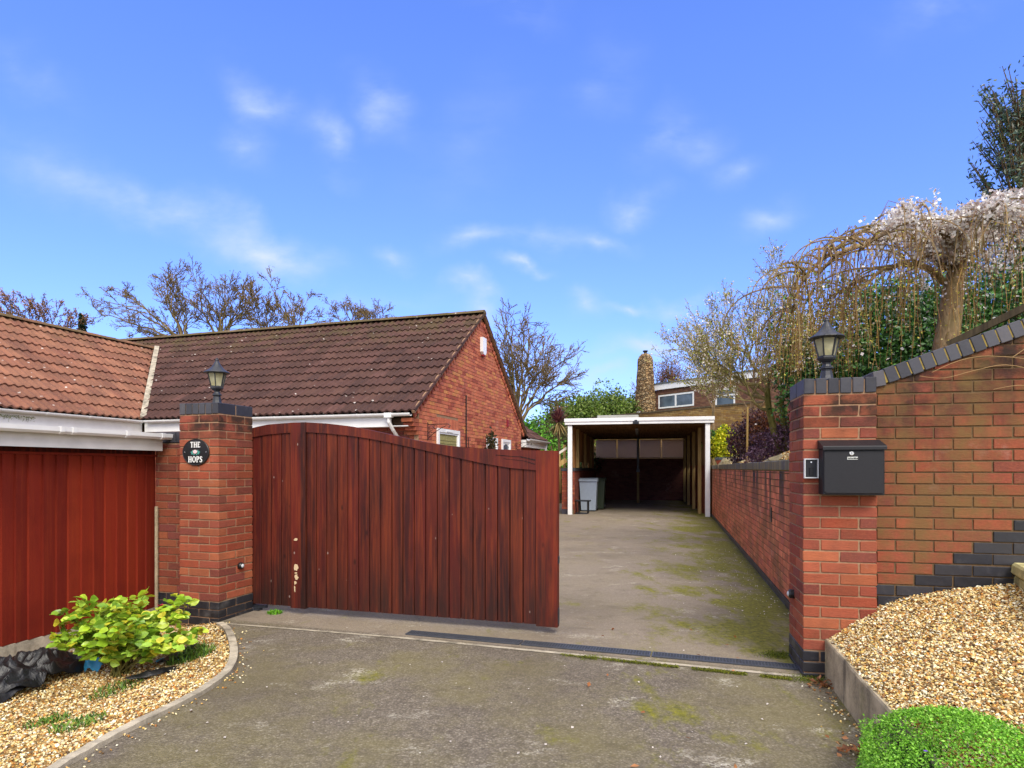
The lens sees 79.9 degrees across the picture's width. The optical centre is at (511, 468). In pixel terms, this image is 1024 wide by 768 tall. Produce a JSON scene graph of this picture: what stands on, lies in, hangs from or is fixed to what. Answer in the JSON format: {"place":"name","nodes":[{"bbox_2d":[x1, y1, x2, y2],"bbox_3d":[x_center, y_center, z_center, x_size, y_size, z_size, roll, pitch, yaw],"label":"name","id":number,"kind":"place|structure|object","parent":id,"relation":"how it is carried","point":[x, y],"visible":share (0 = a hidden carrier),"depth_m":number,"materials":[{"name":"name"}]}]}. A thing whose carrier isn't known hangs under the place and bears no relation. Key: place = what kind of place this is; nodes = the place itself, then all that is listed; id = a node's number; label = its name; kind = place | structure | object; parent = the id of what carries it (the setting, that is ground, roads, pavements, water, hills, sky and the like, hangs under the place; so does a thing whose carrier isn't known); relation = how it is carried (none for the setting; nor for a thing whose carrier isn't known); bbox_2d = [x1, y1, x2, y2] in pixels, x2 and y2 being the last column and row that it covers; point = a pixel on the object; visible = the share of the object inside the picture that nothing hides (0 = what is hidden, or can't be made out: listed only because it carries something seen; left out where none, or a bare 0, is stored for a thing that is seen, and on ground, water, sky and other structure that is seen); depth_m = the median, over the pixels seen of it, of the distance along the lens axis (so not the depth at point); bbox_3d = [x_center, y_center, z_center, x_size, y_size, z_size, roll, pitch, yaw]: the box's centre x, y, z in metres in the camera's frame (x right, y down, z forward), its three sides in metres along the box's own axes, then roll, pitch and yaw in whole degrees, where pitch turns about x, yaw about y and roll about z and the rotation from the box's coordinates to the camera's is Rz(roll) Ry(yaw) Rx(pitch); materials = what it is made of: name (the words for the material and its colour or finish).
{"place":"outdoors","nodes":[
{"label":"outdoors","id":0,"kind":"place"},
{"bbox_2d":[0,623,229,767],"bbox_3d":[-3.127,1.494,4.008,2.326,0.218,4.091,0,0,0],"label":"gravel","id":1,"kind":"structure","parent":0,"point":[114,710],"depth_m":3.97,"materials":[{"name":"beige gravel"}]},
{"bbox_2d":[0,686,26,702],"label":"plastic membrane","id":2,"kind":"object","parent":1,"relation":"on","point":[7,695],"visible":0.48,"depth_m":4.15,"materials":[{"name":"black plastic"}]},
{"bbox_2d":[0,647,84,693],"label":"plastic membrane","id":3,"kind":"object","parent":1,"relation":"on","point":[31,669],"visible":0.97,"depth_m":4.45,"materials":[{"name":"black plastic"}]},
{"bbox_2d":[18,710,70,729],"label":"weed","id":4,"kind":"object","parent":1,"relation":"on","point":[60,718],"visible":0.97,"depth_m":3.73,"materials":[{"name":"green plant"}]},
{"bbox_2d":[46,710,106,733],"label":"weed","id":5,"kind":"object","parent":1,"relation":"on","point":[87,719],"visible":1,"depth_m":3.53,"materials":[{"name":"green plant"}]},
{"bbox_2d":[84,657,104,671],"bbox_3d":[-3.241,1.509,4.747,0.140,0.123,0.103,0,0,0],"label":"plastic bag","id":6,"kind":"object","parent":1,"relation":"on","point":[92,665],"visible":0.59,"depth_m":4.71,"materials":[{"name":"blue plastic"}]},
{"bbox_2d":[89,678,143,700],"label":"weed","id":7,"kind":"object","parent":1,"relation":"on","point":[121,686],"visible":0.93,"depth_m":4.24,"materials":[{"name":"green plant"}]},
{"bbox_2d":[46,587,208,677],"bbox_3d":[-2.892,1.234,4.563,1.154,0.624,0.942,0,0,0],"label":"camellia shrub","id":8,"kind":"object","parent":1,"relation":"on","point":[116,634],"visible":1,"depth_m":4.45,"materials":[{"name":"green plant"}]},
{"bbox_2d":[46,622,237,767],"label":"kerb","id":9,"kind":"structure","parent":1,"relation":"on","point":[73,757],"depth_m":3.48,"materials":[{"name":"concrete"}]},
{"bbox_2d":[123,665,183,679],"bbox_3d":[-2.531,1.460,4.423,0.501,0.037,0.110,0,0,-42],"label":"plastic membrane","id":10,"kind":"object","parent":1,"relation":"on","point":[146,673],"visible":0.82,"depth_m":4.35,"materials":[{"name":"black plastic"}]},
{"bbox_2d":[155,506,157,610],"bbox_3d":[-3.519,0.945,6.049,0.024,1.130,0.024,0,0,17],"label":"timber stake","id":11,"kind":"object","parent":1,"relation":"on","point":[156,556],"visible":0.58,"depth_m":6.04,"materials":[{"name":"wood"}]},
{"bbox_2d":[155,644,195,663],"bbox_3d":[-2.598,1.437,4.772,0.125,0.050,0.477,0,0,10],"label":"plastic membrane","id":12,"kind":"object","parent":1,"relation":"on","point":[167,658],"visible":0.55,"depth_m":4.68,"materials":[{"name":"black plastic"}]},
{"bbox_2d":[161,641,218,664],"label":"weed","id":13,"kind":"object","parent":1,"relation":"on","point":[202,648],"visible":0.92,"depth_m":4.69,"materials":[{"name":"green plant"}]},
{"bbox_2d":[66,622,860,767],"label":"spilled gravel","id":14,"kind":"structure","parent":0,"point":[236,671],"depth_m":3.51,"materials":[{"name":"beige gravel"}]},
{"bbox_2d":[69,500,880,767],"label":"driveway","id":15,"kind":"structure","parent":0,"point":[627,574],"depth_m":3.93,"materials":[{"name":"grey concrete"}]},
{"bbox_2d":[156,432,187,626],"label":"wing wall","id":16,"kind":"structure","parent":15,"relation":"on","point":[167,480],"depth_m":6.04,"materials":[{"name":"red brick"}]},
{"bbox_2d":[179,402,252,626],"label":"gate pillar","id":17,"kind":"structure","parent":15,"relation":"on","point":[216,525],"depth_m":5.70,"materials":[{"name":"red brick"}]},
{"bbox_2d":[182,439,209,465],"bbox_3d":[-2.932,-0.147,5.662,0.306,0.248,0.018,0,0,17],"label":"name plate","id":18,"kind":"object","parent":17,"relation":"attached to","point":[195,452],"visible":1,"depth_m":5.66,"materials":[{"name":"black plastic"}]},
{"bbox_2d":[204,358,229,402],"bbox_3d":[-2.839,-0.832,5.881,0.236,0.460,0.236,0,0,17],"label":"pillar lantern","id":19,"kind":"object","parent":17,"relation":"on","point":[216,372],"visible":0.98,"depth_m":5.84,"materials":[{"name":"black metal"}]},
{"bbox_2d":[237,562,243,568],"bbox_3d":[-2.589,0.935,5.851,0.042,0.063,0.064,0,0,17],"label":"gate sensor","id":20,"kind":"object","parent":17,"relation":"attached to","point":[240,565],"visible":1,"depth_m":5.83,"materials":[{"name":"black plastic"}]},
{"bbox_2d":[266,609,284,614],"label":"weed","id":21,"kind":"object","parent":15,"relation":"on","point":[271,611],"visible":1,"depth_m":5.91,"materials":[{"name":"green plant"}]},
{"bbox_2d":[0,310,550,505],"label":"bungalow","id":22,"kind":"object","parent":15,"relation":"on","point":[410,377],"visible":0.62,"depth_m":13.28,"materials":[{"name":"brick"}]},
{"bbox_2d":[427,422,450,439],"bbox_3d":[-1.379,-0.700,11.556,0.472,0.340,0.020,0,0,17],"label":"basket bracket","id":23,"kind":"object","parent":22,"relation":"attached to","point":[434,428],"visible":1,"depth_m":11.60,"materials":[{"name":"black metal"}]},
{"bbox_2d":[436,428,459,446],"bbox_3d":[-1.310,-0.215,12.570,0.080,1.150,1.140,0,0,17],"label":"window","id":24,"kind":"structure","parent":22,"relation":"in","point":[444,436],"depth_m":12.55,"materials":[{"name":"white plastic"}]},
{"bbox_2d":[486,438,497,448],"bbox_3d":[-0.506,-0.300,15.222,0.072,0.920,0.780,0,0,17],"label":"window","id":25,"kind":"structure","parent":22,"relation":"in","point":[496,438],"depth_m":15.46,"materials":[{"name":"white plastic"}]},
{"bbox_2d":[501,439,510,449],"bbox_3d":[-0.167,-0.300,16.320,0.072,0.920,0.740,0,0,17],"label":"window","id":26,"kind":"structure","parent":22,"relation":"in","point":[505,444],"depth_m":16.31,"materials":[{"name":"white plastic"}]},
{"bbox_2d":[252,422,559,627],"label":"wooden gate","id":27,"kind":"structure","parent":15,"relation":"on","point":[350,518],"depth_m":5.59,"materials":[{"name":"brown wood"}]},
{"bbox_2d":[405,630,522,644],"bbox_3d":[-0.405,1.403,5.070,1.006,0.010,0.115,0,0,18],"label":"drain grate","id":28,"kind":"object","parent":15,"relation":"on","point":[467,637],"visible":1,"depth_m":5.05,"materials":[{"name":"grey metal"}]},
{"bbox_2d":[163,540,788,757],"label":"fallen petals","id":29,"kind":"object","parent":15,"relation":"on","point":[660,756],"visible":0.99,"depth_m":3.62,"materials":[{"name":"white plant"}]},
{"bbox_2d":[484,426,498,448],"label":"climbing shrub","id":30,"kind":"object","parent":15,"relation":"on","point":[489,437],"visible":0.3,"depth_m":14.33,"materials":[{"name":"green plant"}]},
{"bbox_2d":[267,604,823,683],"bbox_3d":[-0.316,1.398,5.208,5.430,0.039,0.846,0,0,21],"label":"moss","id":31,"kind":"object","parent":15,"relation":"on","point":[780,655],"visible":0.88,"depth_m":4.35,"materials":[{"name":"green plant"}]},
{"bbox_2d":[524,409,567,499],"bbox_3d":[1.083,-0.490,25.086,3.499,3.829,2.284,0,0,0],"label":"evergreen shrub","id":32,"kind":"object","parent":15,"relation":"on","point":[553,443],"visible":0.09,"depth_m":24.83,"materials":[{"name":"green plant"}]},
{"bbox_2d":[542,404,570,502],"bbox_3d":[1.718,-0.544,22.416,1.486,3.671,1.446,0,0,0],"label":"cordyline","id":33,"kind":"object","parent":15,"relation":"on","point":[557,417],"visible":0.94,"depth_m":22.34,"materials":[{"name":"green plant"}]},
{"bbox_2d":[523,414,594,457],"bbox_3d":[1.464,-0.588,28.966,5.057,4.031,3.035,0,0,0],"label":"background bush","id":34,"kind":"object","parent":15,"relation":"on","point":[564,438],"visible":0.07,"depth_m":28.55,"materials":[{"name":"green plant"}]},
{"bbox_2d":[559,445,566,492],"bbox_3d":[1.584,0.310,19.691,0.645,2.200,2.434,0,0,12],"label":"stair handrail","id":35,"kind":"object","parent":15,"relation":"on","point":[563,461],"visible":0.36,"depth_m":19.73,"materials":[{"name":"brown wood"}]},
{"bbox_2d":[575,500,590,513],"bbox_3d":[2.138,1.200,18.931,0.600,0.420,0.520,0,0,12],"label":"step stool","id":36,"kind":"object","parent":15,"relation":"on","point":[579,501],"visible":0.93,"depth_m":18.77,"materials":[{"name":"black plastic"}]},
{"bbox_2d":[561,449,605,497],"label":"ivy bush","id":37,"kind":"object","parent":15,"relation":"on","point":[595,464],"visible":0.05,"depth_m":27.12,"materials":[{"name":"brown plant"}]},
{"bbox_2d":[521,640,650,656],"bbox_3d":[0.566,1.403,4.763,1.006,0.010,0.115,0,0,18],"label":"drain grate","id":38,"kind":"object","parent":15,"relation":"on","point":[588,648],"visible":1,"depth_m":4.75,"materials":[{"name":"grey metal"}]},
{"bbox_2d":[579,478,598,510],"bbox_3d":[2.539,0.868,20.147,0.600,1.085,0.846,0,0,12],"label":"wheelie bin","id":39,"kind":"object","parent":15,"relation":"on","point":[588,488],"visible":0.99,"depth_m":19.82,"materials":[{"name":"grey plastic"}]},
{"bbox_2d":[597,478,606,508],"bbox_3d":[2.922,0.868,20.986,0.600,1.085,0.846,0,0,12],"label":"wheelie bin","id":40,"kind":"object","parent":15,"relation":"on","point":[601,503],"visible":0.47,"depth_m":20.64,"materials":[{"name":"green plastic"}]},
{"bbox_2d":[561,415,714,516],"bbox_3d":[4.575,-0.115,22.461,4.480,3.150,9.320,0,0,12],"label":"carport","id":41,"kind":"object","parent":15,"relation":"on","point":[685,476],"visible":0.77,"depth_m":23.51,"materials":[{"name":"white wood"}]},
{"bbox_2d":[587,622,862,767],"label":"dry leaves","id":42,"kind":"object","parent":15,"relation":"on","point":[844,746],"visible":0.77,"depth_m":3.16,"materials":[{"name":"brown plant"}]},
{"bbox_2d":[652,651,798,669],"bbox_3d":[1.537,1.403,4.457,1.006,0.010,0.115,0,0,18],"label":"drain grate","id":43,"kind":"object","parent":15,"relation":"on","point":[756,663],"visible":0.96,"depth_m":4.44,"materials":[{"name":"grey metal"}]},
{"bbox_2d":[711,460,789,610],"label":"retaining wall","id":44,"kind":"structure","parent":15,"relation":"on","point":[750,511],"depth_m":8.14,"materials":[{"name":"brick"}]},
{"bbox_2d":[789,377,876,677],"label":"gate pillar","id":45,"kind":"structure","parent":15,"relation":"on","point":[833,564],"depth_m":4.10,"materials":[{"name":"red brick"}]},
{"bbox_2d":[787,589,793,597],"bbox_3d":[2.015,0.910,4.427,0.042,0.063,0.064,0,0,14],"label":"gate sensor","id":46,"kind":"object","parent":45,"relation":"attached to","point":[790,593],"visible":1,"depth_m":4.40,"materials":[{"name":"black plastic"}]},
{"bbox_2d":[803,458,818,477],"bbox_3d":[2.008,0.002,4.103,0.088,0.132,0.030,0,0,13],"label":"intercom","id":47,"kind":"object","parent":45,"relation":"attached to","point":[810,468],"visible":1,"depth_m":4.10,"materials":[{"name":"silver metal"}]},
{"bbox_2d":[808,317,844,378],"bbox_3d":[2.214,-0.832,4.302,0.236,0.460,0.236,0,0,14],"label":"pillar lantern","id":48,"kind":"object","parent":45,"relation":"on","point":[826,338],"visible":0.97,"depth_m":4.26,"materials":[{"name":"black metal"}]},
{"bbox_2d":[817,440,886,494],"bbox_3d":[2.219,-0.006,3.995,0.374,0.362,0.141,0,0,13],"label":"mailbox","id":49,"kind":"object","parent":45,"relation":"attached to","point":[851,467],"visible":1,"depth_m":3.95,"materials":[{"name":"black metal"}]},
{"bbox_2d":[825,451,882,493],"bbox_3d":[2.207,0.026,3.945,0.336,0.274,0.008,0,0,13],"label":"door panel","id":50,"kind":"structure","parent":49,"relation":"in","point":[864,474],"depth_m":3.94,"materials":[{"name":"black metal"}]},
{"bbox_2d":[825,639,953,767],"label":"bed edging","id":51,"kind":"object","parent":15,"relation":"on","point":[857,694],"visible":0.55,"depth_m":3.43,"materials":[{"name":"concrete"}]},
{"bbox_2d":[0,0,1023,429],"label":"sky","id":52,"kind":"structure","parent":0,"point":[603,167],"materials":[{"name":"blue"}]},
{"bbox_2d":[227,623,801,676],"bbox_3d":[-0.323,1.406,4.859,4.792,0.001,0.092,0,0,17],"label":"drainage channel","id":53,"kind":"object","parent":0,"point":[772,673],"depth_m":4.74,"materials":[{"name":"concrete"}]},
{"bbox_2d":[829,583,1023,767],"bbox_3d":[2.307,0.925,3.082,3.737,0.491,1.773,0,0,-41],"label":"gravel","id":54,"kind":"structure","parent":0,"point":[1004,712],"depth_m":3.27,"materials":[{"name":"beige gravel"}]},
{"bbox_2d":[856,594,1017,741],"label":"dry leaves","id":55,"kind":"object","parent":54,"relation":"on","point":[1013,664],"visible":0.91,"depth_m":3.24,"materials":[{"name":"brown plant"}]},
{"bbox_2d":[855,704,1023,767],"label":"aubrieta cushion","id":56,"kind":"object","parent":54,"relation":"on","point":[904,752],"visible":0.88,"depth_m":2.47,"materials":[{"name":"green plant"}]},
{"bbox_2d":[863,319,1023,606],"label":"boundary wall","id":57,"kind":"structure","parent":54,"relation":"on","point":[950,509],"depth_m":4.00,"materials":[{"name":"brick"}]},
{"bbox_2d":[922,286,1023,389],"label":"creeper","id":58,"kind":"object","parent":57,"relation":"attached to","point":[987,367],"visible":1,"depth_m":3.92,"materials":[{"name":"brown plant"}]},
{"bbox_2d":[1011,563,1023,589],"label":"sandstone step","id":59,"kind":"object","parent":54,"relation":"on","point":[1017,570],"visible":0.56,"depth_m":3.81,"materials":[{"name":"beige stone"}]},
{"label":"terrain","id":60,"kind":"structure","parent":0,"visible":0},
{"bbox_2d":[0,287,20,314],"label":"bare tree","id":61,"kind":"object","parent":60,"relation":"on","point":[15,301],"visible":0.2,"depth_m":30.27,"materials":[{"name":"brown plant"}]},
{"bbox_2d":[0,290,94,329],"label":"bare tree","id":62,"kind":"object","parent":60,"relation":"on","point":[39,310],"visible":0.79,"depth_m":29.76,"materials":[{"name":"brown plant"}]},
{"bbox_2d":[76,313,87,331],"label":"conifer","id":63,"kind":"object","parent":60,"relation":"on","point":[81,326],"visible":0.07,"depth_m":31.91,"materials":[{"name":"green plant"}]},
{"bbox_2d":[75,258,209,337],"bbox_3d":[-20.293,-4.933,34.138,6.471,14.285,4.409,0,0,0],"label":"bare tree","id":64,"kind":"object","parent":60,"relation":"on","point":[176,303],"visible":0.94,"depth_m":33.73,"materials":[{"name":"brown plant"}]},
{"bbox_2d":[180,254,264,331],"bbox_3d":[-16.136,-4.985,35.024,5.660,14.389,4.668,0,0,0],"label":"bare tree","id":65,"kind":"object","parent":60,"relation":"on","point":[225,311],"visible":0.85,"depth_m":34.72,"materials":[{"name":"brown plant"}]},
{"bbox_2d":[235,280,305,327],"bbox_3d":[-13.566,-3.775,33.129,3.378,11.971,4.308,0,0,26],"label":"bare tree","id":66,"kind":"object","parent":60,"relation":"on","point":[268,304],"visible":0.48,"depth_m":32.31,"materials":[{"name":"brown plant"}]},
{"bbox_2d":[258,265,333,325],"bbox_3d":[-11.113,-4.006,32.145,3.156,12.432,4.147,0,0,0],"label":"bare tree","id":67,"kind":"object","parent":60,"relation":"on","point":[287,316],"visible":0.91,"depth_m":31.61,"materials":[{"name":"brown plant"}]},
{"bbox_2d":[322,294,369,322],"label":"bare tree","id":68,"kind":"object","parent":60,"relation":"on","point":[354,311],"visible":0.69,"depth_m":36.26,"materials":[{"name":"brown plant"}]},
{"bbox_2d":[356,298,394,318],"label":"bare tree","id":69,"kind":"object","parent":60,"relation":"on","point":[370,313],"visible":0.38,"depth_m":35.75,"materials":[{"name":"brown plant"}]},
{"bbox_2d":[492,297,588,419],"bbox_3d":[0.746,-2.983,30.191,6.126,10.386,5.450,0,0,0],"label":"bare tree","id":70,"kind":"object","parent":60,"relation":"on","point":[507,360],"visible":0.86,"depth_m":29.55,"materials":[{"name":"brown plant"}]},
{"bbox_2d":[538,388,610,446],"bbox_3d":[3.291,-2.164,32.971,3.849,4.118,3.917,0,0,44],"label":"background bush","id":71,"kind":"object","parent":60,"relation":"on","point":[575,412],"visible":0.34,"depth_m":32.54,"materials":[{"name":"green plant"}]},
{"bbox_2d":[566,378,637,416],"bbox_3d":[4.891,-2.821,34.001,4.318,4.292,4.309,0,0,-39],"label":"background bush","id":72,"kind":"object","parent":60,"relation":"on","point":[617,406],"visible":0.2,"depth_m":33.45,"materials":[{"name":"green plant"}]},
{"bbox_2d":[609,390,643,413],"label":"background bush","id":73,"kind":"object","parent":60,"relation":"on","point":[632,409],"visible":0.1,"depth_m":34.21,"materials":[{"name":"green plant"}]},
{"bbox_2d":[629,345,690,393],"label":"bare tree","id":74,"kind":"object","parent":60,"relation":"on","point":[670,373],"visible":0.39,"depth_m":43.20,"materials":[{"name":"brown plant"}]},
{"bbox_2d":[592,400,774,477],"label":"yellow brick wall","id":75,"kind":"structure","parent":60,"relation":"on","point":[728,414],"depth_m":26.69,"materials":[{"name":"yellow brick"}]},
{"bbox_2d":[634,350,880,412],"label":"brown brick house","id":76,"kind":"structure","parent":60,"relation":"on","point":[675,396],"depth_m":33.11,"materials":[{"name":"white brick"}]},
{"bbox_2d":[658,391,693,408],"bbox_3d":[8.809,-3.640,32.894,0.028,0.740,2.340,0,0,-37],"label":"window","id":77,"kind":"structure","parent":76,"relation":"in","point":[686,398],"depth_m":32.86,"materials":[{"name":"white plastic"}]},
{"bbox_2d":[715,388,734,404],"bbox_3d":[10.624,-3.530,30.474,0.028,0.880,1.110,0,0,-37],"label":"window","id":78,"kind":"structure","parent":76,"relation":"in","point":[719,401],"depth_m":30.49,"materials":[{"name":"white plastic"}]},
{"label":"garden bank","id":79,"kind":"structure","parent":0,"visible":0},
{"bbox_2d":[687,345,735,464],"bbox_3d":[6.697,-2.380,20.000,1.683,4.580,2.066,0,0,0],"label":"sapling","id":80,"kind":"object","parent":79,"relation":"on","point":[713,424],"visible":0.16,"depth_m":20.46,"materials":[{"name":"brown plant"}]},
{"bbox_2d":[701,426,728,457],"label":"green shrub","id":81,"kind":"object","parent":79,"relation":"on","point":[713,434],"visible":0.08,"depth_m":18.56,"materials":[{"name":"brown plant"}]},
{"bbox_2d":[715,457,729,464],"bbox_3d":[6.043,-0.168,17.450,0.470,0.275,0.463,0,0,0],"label":"plant pot","id":82,"kind":"object","parent":79,"relation":"on","point":[718,460],"visible":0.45,"depth_m":17.33,"materials":[{"name":"ceramic"}]},
{"bbox_2d":[710,423,736,459],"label":"golden shrub","id":83,"kind":"object","parent":79,"relation":"on","point":[719,446],"visible":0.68,"depth_m":17.89,"materials":[{"name":"yellow plant"}]},
{"bbox_2d":[718,458,733,469],"bbox_3d":[5.334,-0.075,14.973,0.617,0.372,0.381,0,0,43],"label":"garden rock","id":84,"kind":"object","parent":79,"relation":"on","point":[724,461],"visible":0.34,"depth_m":14.91,"materials":[{"name":"beige stone"}]},
{"bbox_2d":[682,294,807,439],"bbox_3d":[5.721,-2.150,14.900,2.392,4.303,3.875,0,0,-34],"label":"sapling","id":85,"kind":"object","parent":79,"relation":"on","point":[755,381],"visible":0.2,"depth_m":14.67,"materials":[{"name":"brown plant"}]},
{"bbox_2d":[724,406,768,463],"bbox_3d":[5.187,-0.694,13.042,1.342,1.293,0.930,0,0,0],"label":"purple shrub","id":86,"kind":"object","parent":79,"relation":"on","point":[738,440],"visible":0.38,"depth_m":12.92,"materials":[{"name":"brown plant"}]},
{"bbox_2d":[746,407,748,460],"bbox_3d":[4.695,-0.621,12.200,0.051,1.200,0.043,0,0,0],"label":"garden stake","id":87,"kind":"object","parent":79,"relation":"on","point":[747,410],"visible":0.65,"depth_m":12.19,"materials":[{"name":"brown wood"}]},
{"bbox_2d":[730,451,789,463],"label":"gravel","id":88,"kind":"structure","parent":79,"relation":"on","point":[785,456],"depth_m":8.67,"materials":[{"name":"beige gravel"}]},
{"bbox_2d":[645,237,879,455],"bbox_3d":[3.657,-1.904,9.517,3.265,3.654,2.903,0,0,16],"label":"budding tree","id":89,"kind":"object","parent":79,"relation":"on","point":[710,366],"visible":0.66,"depth_m":9.56,"materials":[{"name":"brown plant"}]},
{"bbox_2d":[740,406,788,450],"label":"russet shrub","id":90,"kind":"object","parent":79,"relation":"on","point":[762,418],"visible":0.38,"depth_m":12.41,"materials":[{"name":"brown plant"}]},
{"bbox_2d":[740,421,789,462],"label":"purple shrub","id":91,"kind":"object","parent":79,"relation":"on","point":[766,452],"visible":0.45,"depth_m":9.56,"materials":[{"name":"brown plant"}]},
{"bbox_2d":[766,455,783,461],"bbox_3d":[3.587,-0.113,8.207,0.383,0.131,0.269,0,0,-16],"label":"garden rock","id":92,"kind":"object","parent":79,"relation":"on","point":[775,458],"visible":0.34,"depth_m":8.12,"materials":[{"name":"beige stone"}]},
{"bbox_2d":[709,187,1023,424],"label":"weeping cherry","id":93,"kind":"object","parent":79,"relation":"on","point":[948,243],"visible":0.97,"depth_m":6.08,"materials":[{"name":"brown plant"}]},
{"bbox_2d":[757,264,1011,427],"bbox_3d":[5.713,-1.761,9.177,3.917,2.689,1.866,0,0,0],"label":"laurel hedge","id":94,"kind":"object","parent":79,"relation":"on","point":[863,369],"visible":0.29,"depth_m":8.87,"materials":[{"name":"green plant"}]},
{"bbox_2d":[896,226,1023,359],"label":"laurel hedge","id":95,"kind":"object","parent":79,"relation":"on","point":[997,289],"visible":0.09,"depth_m":9.08,"materials":[{"name":"green plant"}]},
{"bbox_2d":[945,56,1023,323],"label":"tall evergreen","id":96,"kind":"object","parent":79,"relation":"on","point":[1009,166],"visible":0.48,"depth_m":10.32,"materials":[{"name":"green plant"}]},
{"bbox_2d":[946,304,1023,345],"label":"edging board","id":97,"kind":"object","parent":79,"relation":"on","point":[996,321],"visible":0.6,"depth_m":5.02,"materials":[{"name":"brown wood"}]},
{"label":"ground","id":98,"kind":"structure","parent":0,"visible":0},
{"bbox_2d":[0,423,172,656],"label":"garage door","id":99,"kind":"structure","parent":98,"relation":"on","point":[77,511],"depth_m":5.23,"materials":[{"name":"red wood"}]}
]}

